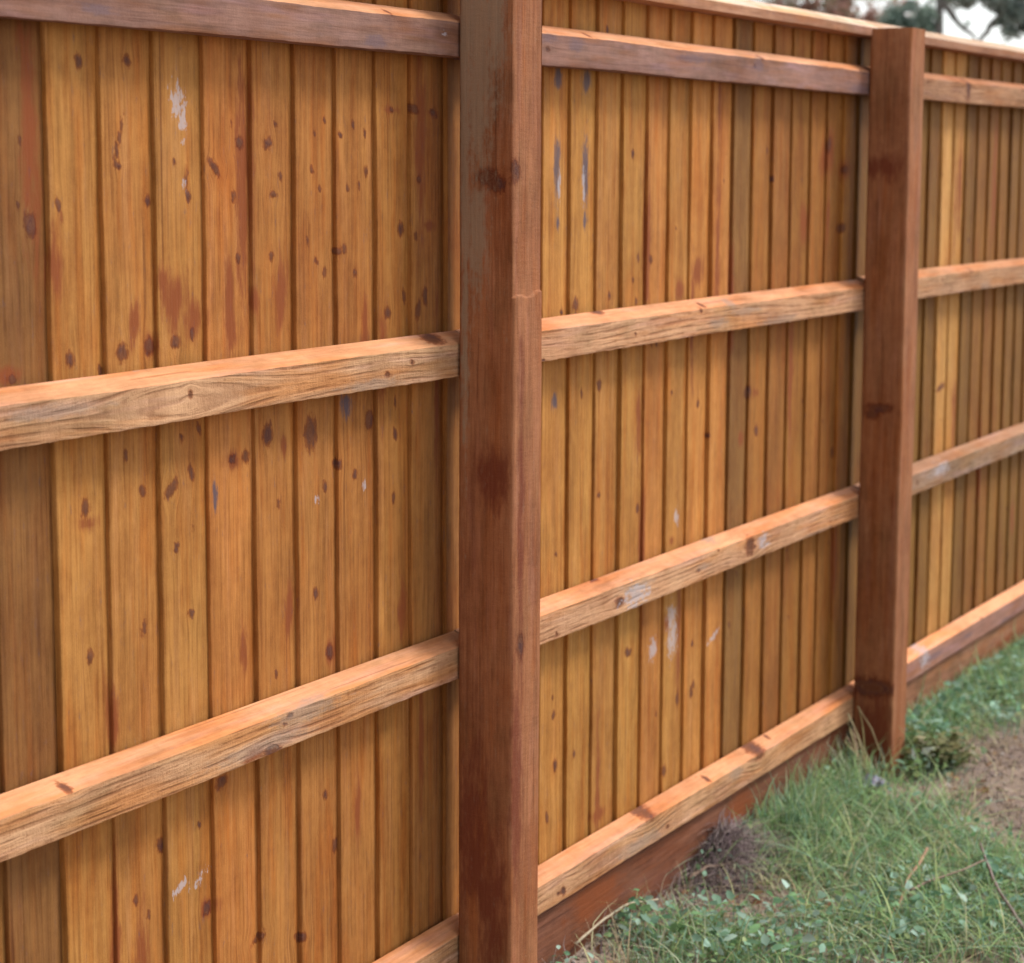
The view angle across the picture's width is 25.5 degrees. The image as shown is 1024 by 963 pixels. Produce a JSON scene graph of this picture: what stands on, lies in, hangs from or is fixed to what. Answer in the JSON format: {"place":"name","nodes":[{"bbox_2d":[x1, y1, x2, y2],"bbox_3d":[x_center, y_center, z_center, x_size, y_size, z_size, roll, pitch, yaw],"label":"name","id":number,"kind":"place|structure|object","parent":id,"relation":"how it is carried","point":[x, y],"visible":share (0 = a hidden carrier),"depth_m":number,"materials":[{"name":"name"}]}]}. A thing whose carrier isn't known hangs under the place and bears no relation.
{"place":"outdoors","nodes":[
{"label":"outdoors","id":0,"kind":"place"},
{"bbox_2d":[542,633,1023,962],"bbox_3d":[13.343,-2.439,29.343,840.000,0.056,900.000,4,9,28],"label":"ground","id":1,"kind":"structure","parent":0,"point":[991,806],"depth_m":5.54,"materials":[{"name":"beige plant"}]},
{"bbox_2d":[0,0,459,962],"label":"fence bay","id":2,"kind":"object","parent":1,"relation":"on","point":[228,482],"visible":0.91,"depth_m":3.43,"materials":[{"name":"brown wood"}]},
{"bbox_2d":[459,0,542,962],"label":"fence post","id":3,"kind":"object","parent":1,"relation":"on","point":[500,342],"visible":1,"depth_m":3.95,"materials":[{"name":"brown wood"}]},
{"bbox_2d":[575,898,657,944],"bbox_3d":[0.216,0.900,4.678,0.014,0.027,0.323,6,10,34],"label":"fallen twig","id":4,"kind":"object","parent":1,"relation":"on","point":[594,927],"visible":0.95,"depth_m":4.64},
{"bbox_2d":[453,0,876,962],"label":"fence bay","id":5,"kind":"object","parent":1,"relation":"on","point":[703,200],"visible":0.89,"depth_m":4.96,"materials":[{"name":"brown wood"}]},
{"bbox_2d":[664,805,850,908],"bbox_3d":[0.605,0.833,5.126,0.302,0.146,0.742,4,9,28],"label":"dead grass heap","id":6,"kind":"object","parent":1,"relation":"on","point":[726,833],"visible":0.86,"depth_m":5.12,"materials":[{"name":"plant"}]},
{"bbox_2d":[687,859,759,880],"bbox_3d":[0.471,0.865,5.082,0.244,0.024,0.026,-8,11,-44],"label":"fallen twig","id":7,"kind":"object","parent":6,"relation":"on","point":[696,873],"visible":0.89,"depth_m":5.05,"materials":[{"name":"brown wood"}]},
{"bbox_2d":[552,638,1023,962],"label":"ground cover","id":8,"kind":"object","parent":1,"relation":"on","point":[792,897],"visible":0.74,"depth_m":4.80,"materials":[{"name":"green plant"}]},
{"bbox_2d":[572,721,1023,962],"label":"soil crumbs","id":9,"kind":"object","parent":1,"relation":"on","point":[846,919],"visible":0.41,"depth_m":5.74,"materials":[{"name":"brown soil"}]},
{"bbox_2d":[754,0,929,22],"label":"garden tree","id":10,"kind":"object","parent":1,"relation":"on","point":[842,8],"visible":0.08,"depth_m":20.16,"materials":[{"name":"green plant"}]},
{"bbox_2d":[844,706,893,790],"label":"dry stalks","id":11,"kind":"object","parent":1,"relation":"on","point":[854,746],"visible":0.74,"depth_m":5.85,"materials":[{"name":"beige plant"}]},
{"bbox_2d":[858,773,888,790],"bbox_3d":[0.911,0.760,5.761,0.080,0.037,0.106,-8,2,-2],"label":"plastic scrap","id":12,"kind":"object","parent":1,"relation":"on","point":[875,779],"visible":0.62,"depth_m":5.74,"materials":[{"name":"white plastic"}]},
{"bbox_2d":[852,27,924,777],"bbox_3d":[0.974,-0.011,5.888,0.110,2.297,0.115,4,9,28],"label":"fence post","id":13,"kind":"object","parent":1,"relation":"on","point":[897,56],"visible":0.87,"depth_m":5.81,"materials":[{"name":"brown wood"}]},
{"bbox_2d":[903,738,935,777],"bbox_3d":[1.063,0.726,5.942,0.085,0.120,0.116,-5,9,-32],"label":"young weed","id":14,"kind":"object","parent":1,"relation":"on","point":[927,750],"visible":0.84,"depth_m":5.93,"materials":[{"name":"green plant"}]},
{"bbox_2d":[875,0,976,39],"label":"garden tree","id":15,"kind":"object","parent":1,"relation":"on","point":[925,15],"visible":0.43,"depth_m":17.84,"materials":[{"name":"green plant"}]},
{"bbox_2d":[847,20,1023,714],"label":"fence bay","id":16,"kind":"object","parent":1,"relation":"on","point":[966,582],"visible":0.7,"depth_m":6.79,"materials":[{"name":"brown wood"}]},
{"bbox_2d":[899,721,987,771],"bbox_3d":[1.139,0.708,6.025,0.249,0.143,0.246,4,9,28],"label":"leafy weed","id":17,"kind":"object","parent":1,"relation":"on","point":[941,745],"visible":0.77,"depth_m":5.99,"materials":[{"name":"green plant"}]},
{"bbox_2d":[929,0,1023,44],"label":"garden tree","id":18,"kind":"object","parent":1,"relation":"on","point":[1008,17],"visible":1,"depth_m":16.28,"materials":[{"name":"green plant"}]},
{"bbox_2d":[587,615,1023,962],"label":"grass","id":19,"kind":"structure","parent":0,"point":[806,810],"depth_m":5.16,"materials":[{"name":"green plant"}]},
{"bbox_2d":[886,847,928,920],"bbox_3d":[0.867,0.883,4.950,0.016,0.034,0.475,3,9,21],"label":"fallen twig","id":20,"kind":"object","parent":19,"relation":"on","point":[916,867],"visible":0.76,"depth_m":5.02,"materials":[{"name":"brown wood"}]},
{"bbox_2d":[909,859,984,891],"bbox_3d":[0.954,0.862,4.958,0.266,0.016,0.015,-7,11,-41],"label":"fallen twig","id":21,"kind":"object","parent":19,"relation":"on","point":[928,881],"visible":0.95,"depth_m":4.95,"materials":[{"name":"brown wood"}]},
{"bbox_2d":[979,842,1023,930],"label":"fallen twig","id":22,"kind":"object","parent":19,"relation":"on","point":[1013,912],"visible":0.96,"depth_m":4.89,"materials":[{"name":"brown wood"}]},
{"bbox_2d":[751,0,1023,47],"label":"sky","id":23,"kind":"structure","parent":0,"point":[979,17],"materials":[{"name":"white"}]}
]}

